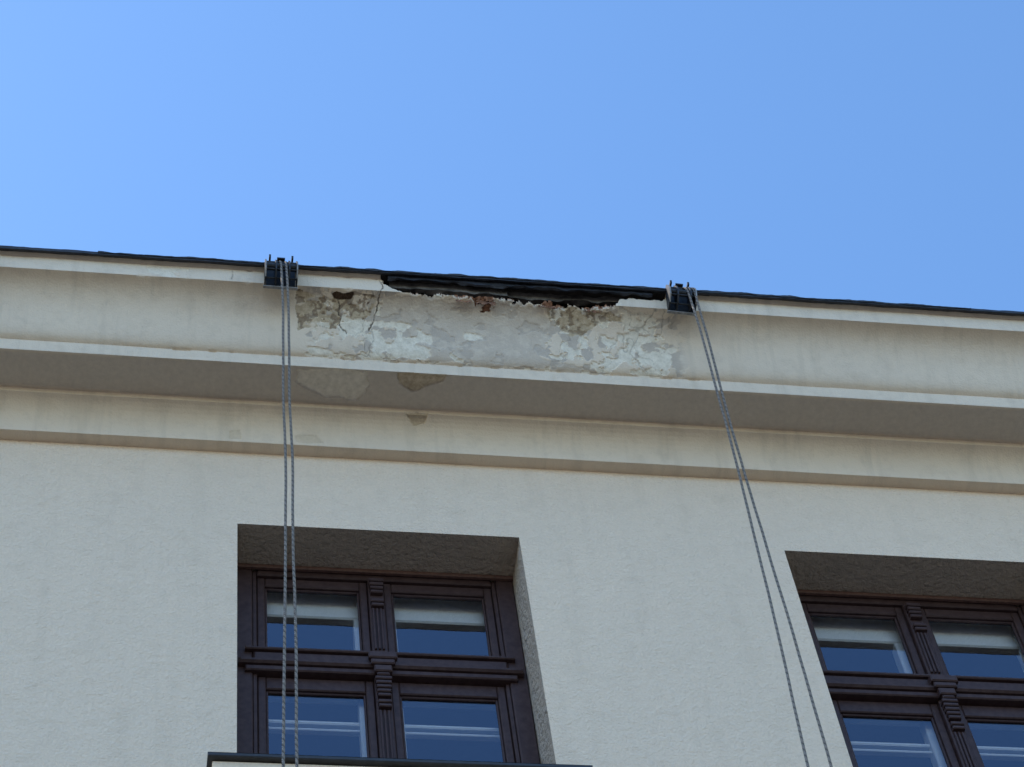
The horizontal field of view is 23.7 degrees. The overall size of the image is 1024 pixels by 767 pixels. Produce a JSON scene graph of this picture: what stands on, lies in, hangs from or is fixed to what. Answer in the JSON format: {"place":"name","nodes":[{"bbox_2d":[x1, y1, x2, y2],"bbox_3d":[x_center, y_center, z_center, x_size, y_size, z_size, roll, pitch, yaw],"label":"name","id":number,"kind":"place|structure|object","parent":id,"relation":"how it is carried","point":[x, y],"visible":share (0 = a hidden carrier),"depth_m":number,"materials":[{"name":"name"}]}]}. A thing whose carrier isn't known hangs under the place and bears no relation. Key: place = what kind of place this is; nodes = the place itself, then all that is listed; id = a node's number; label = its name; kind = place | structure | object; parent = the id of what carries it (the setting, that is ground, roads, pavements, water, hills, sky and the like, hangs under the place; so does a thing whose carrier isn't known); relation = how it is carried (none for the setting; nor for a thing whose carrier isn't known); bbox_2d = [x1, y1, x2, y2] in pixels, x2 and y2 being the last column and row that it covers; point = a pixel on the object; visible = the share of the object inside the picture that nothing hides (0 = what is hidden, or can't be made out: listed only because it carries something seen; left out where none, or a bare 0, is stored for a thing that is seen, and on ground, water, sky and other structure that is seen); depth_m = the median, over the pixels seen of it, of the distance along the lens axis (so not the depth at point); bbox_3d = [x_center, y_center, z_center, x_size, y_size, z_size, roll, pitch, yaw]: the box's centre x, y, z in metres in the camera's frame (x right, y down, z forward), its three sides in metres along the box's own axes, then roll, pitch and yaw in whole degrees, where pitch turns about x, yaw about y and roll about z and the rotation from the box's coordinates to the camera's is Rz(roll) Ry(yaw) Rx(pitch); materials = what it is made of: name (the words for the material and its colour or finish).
{"place":"outdoors","nodes":[
{"label":"outdoors","id":0,"kind":"place"},
{"bbox_2d":[0,245,1023,315],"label":"roof drip edge","id":1,"kind":"object","parent":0,"point":[340,270],"visible":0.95,"depth_m":12.34,"materials":[{"name":"black metal"}]},
{"bbox_2d":[0,0,1023,311],"label":"sky","id":2,"kind":"structure","parent":0,"point":[868,150],"materials":[{"name":"blue"}]},
{"bbox_2d":[98,251,970,311],"bbox_3d":[0.170,-0.513,12.397,4.488,0.026,0.032,3,-58,-8],"label":"roof felt layer","id":3,"kind":"object","parent":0,"point":[463,275],"visible":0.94,"depth_m":12.39,"materials":[{"name":"black"}]},
{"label":"pavement","id":4,"kind":"structure","parent":0,"visible":0},
{"bbox_2d":[0,439,1023,766],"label":"facade wall","id":5,"kind":"structure","parent":4,"relation":"on","point":[656,635],"depth_m":11.13,"materials":[{"name":"paint"}]},
{"bbox_2d":[0,251,127,445],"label":"cornice","id":6,"kind":"structure","parent":5,"relation":"attached to","point":[61,328],"depth_m":11.81,"materials":[{"name":"paint"}]},
{"bbox_2d":[206,524,592,766],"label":"casement window","id":7,"kind":"structure","parent":5,"relation":"attached to","point":[417,649],"depth_m":11.36,"materials":[{"name":"paint"}]},
{"bbox_2d":[117,259,709,477],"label":"damaged cornice","id":8,"kind":"structure","parent":5,"relation":"attached to","point":[379,370],"depth_m":12.07,"materials":[{"name":"paint"}]},
{"bbox_2d":[263,254,297,290],"bbox_3d":[-1.164,-0.448,12.198,0.170,0.272,0.388,4,-58,-8],"label":"steel rope bracket","id":9,"kind":"object","parent":8,"relation":"attached to","point":[272,276],"visible":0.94,"depth_m":12.07,"materials":[{"name":"grey metal"}]},
{"bbox_2d":[455,299,601,312],"bbox_3d":[0.077,-0.355,12.332,0.750,0.051,0.120,3,-58,-8],"label":"exposed brick course","id":10,"kind":"object","parent":8,"relation":"on","point":[494,304],"visible":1,"depth_m":12.27,"materials":[{"name":"brown brick"}]},
{"bbox_2d":[380,275,704,308],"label":"cavity boards","id":11,"kind":"object","parent":8,"relation":"on","point":[655,296],"visible":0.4,"depth_m":12.45,"materials":[{"name":"brown wood"}]},
{"bbox_2d":[389,281,507,298],"bbox_3d":[-0.324,-0.463,12.334,0.600,0.070,0.050,3,-58,-8],"label":"eave lath","id":12,"kind":"object","parent":11,"relation":"attached to","point":[435,289],"visible":1,"depth_m":12.32,"materials":[{"name":"brown wood"}]},
{"bbox_2d":[387,275,652,297],"bbox_3d":[0.044,-0.487,12.381,1.356,0.060,0.041,3,-58,-8],"label":"sagging eave felt","id":13,"kind":"object","parent":11,"relation":"attached to","point":[498,285],"visible":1,"depth_m":12.36,"materials":[{"name":"black"}]},
{"bbox_2d":[500,291,647,306],"bbox_3d":[0.261,-0.419,12.433,0.888,0.072,0.061,3,-58,-8],"label":"eave batten","id":14,"kind":"object","parent":11,"relation":"attached to","point":[541,298],"visible":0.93,"depth_m":12.42,"materials":[{"name":"brown wood"}]},
{"bbox_2d":[665,280,696,315],"bbox_3d":[0.841,-0.331,12.493,0.148,0.272,0.388,6,-59,-4],"label":"steel rope bracket","id":15,"kind":"object","parent":8,"relation":"attached to","point":[677,299],"visible":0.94,"depth_m":12.37,"materials":[{"name":"grey metal"}]},
{"bbox_2d":[683,287,809,766],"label":"hanging rope","id":16,"kind":"object","parent":15,"relation":"hanging from","point":[760,562],"visible":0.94,"depth_m":10.52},
{"bbox_2d":[690,287,832,766],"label":"hanging rope","id":17,"kind":"object","parent":15,"relation":"hanging from","point":[772,567],"visible":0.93,"depth_m":10.52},
{"bbox_2d":[700,296,1023,493],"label":"cornice right run","id":18,"kind":"structure","parent":5,"relation":"attached to","point":[823,393],"depth_m":12.41,"materials":[{"name":"paint"}]},
{"bbox_2d":[784,550,1023,766],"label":"casement window","id":19,"kind":"structure","parent":5,"relation":"attached to","point":[921,660],"depth_m":11.83,"materials":[{"name":"paint"}]},
{"bbox_3d":[-1.199,4.414,16.684,31.600,2.200,13.100,3,-58,-8],"label":"roof","id":20,"kind":"object","parent":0,"visible":0},
{"bbox_2d":[279,261,286,766],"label":"hanging rope","id":21,"kind":"object","parent":20,"relation":"hanging from","point":[285,558],"visible":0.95,"depth_m":10.14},
{"bbox_2d":[284,261,298,766],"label":"hanging rope","id":22,"kind":"object","parent":20,"relation":"hanging from","point":[293,557],"visible":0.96,"depth_m":10.15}
]}

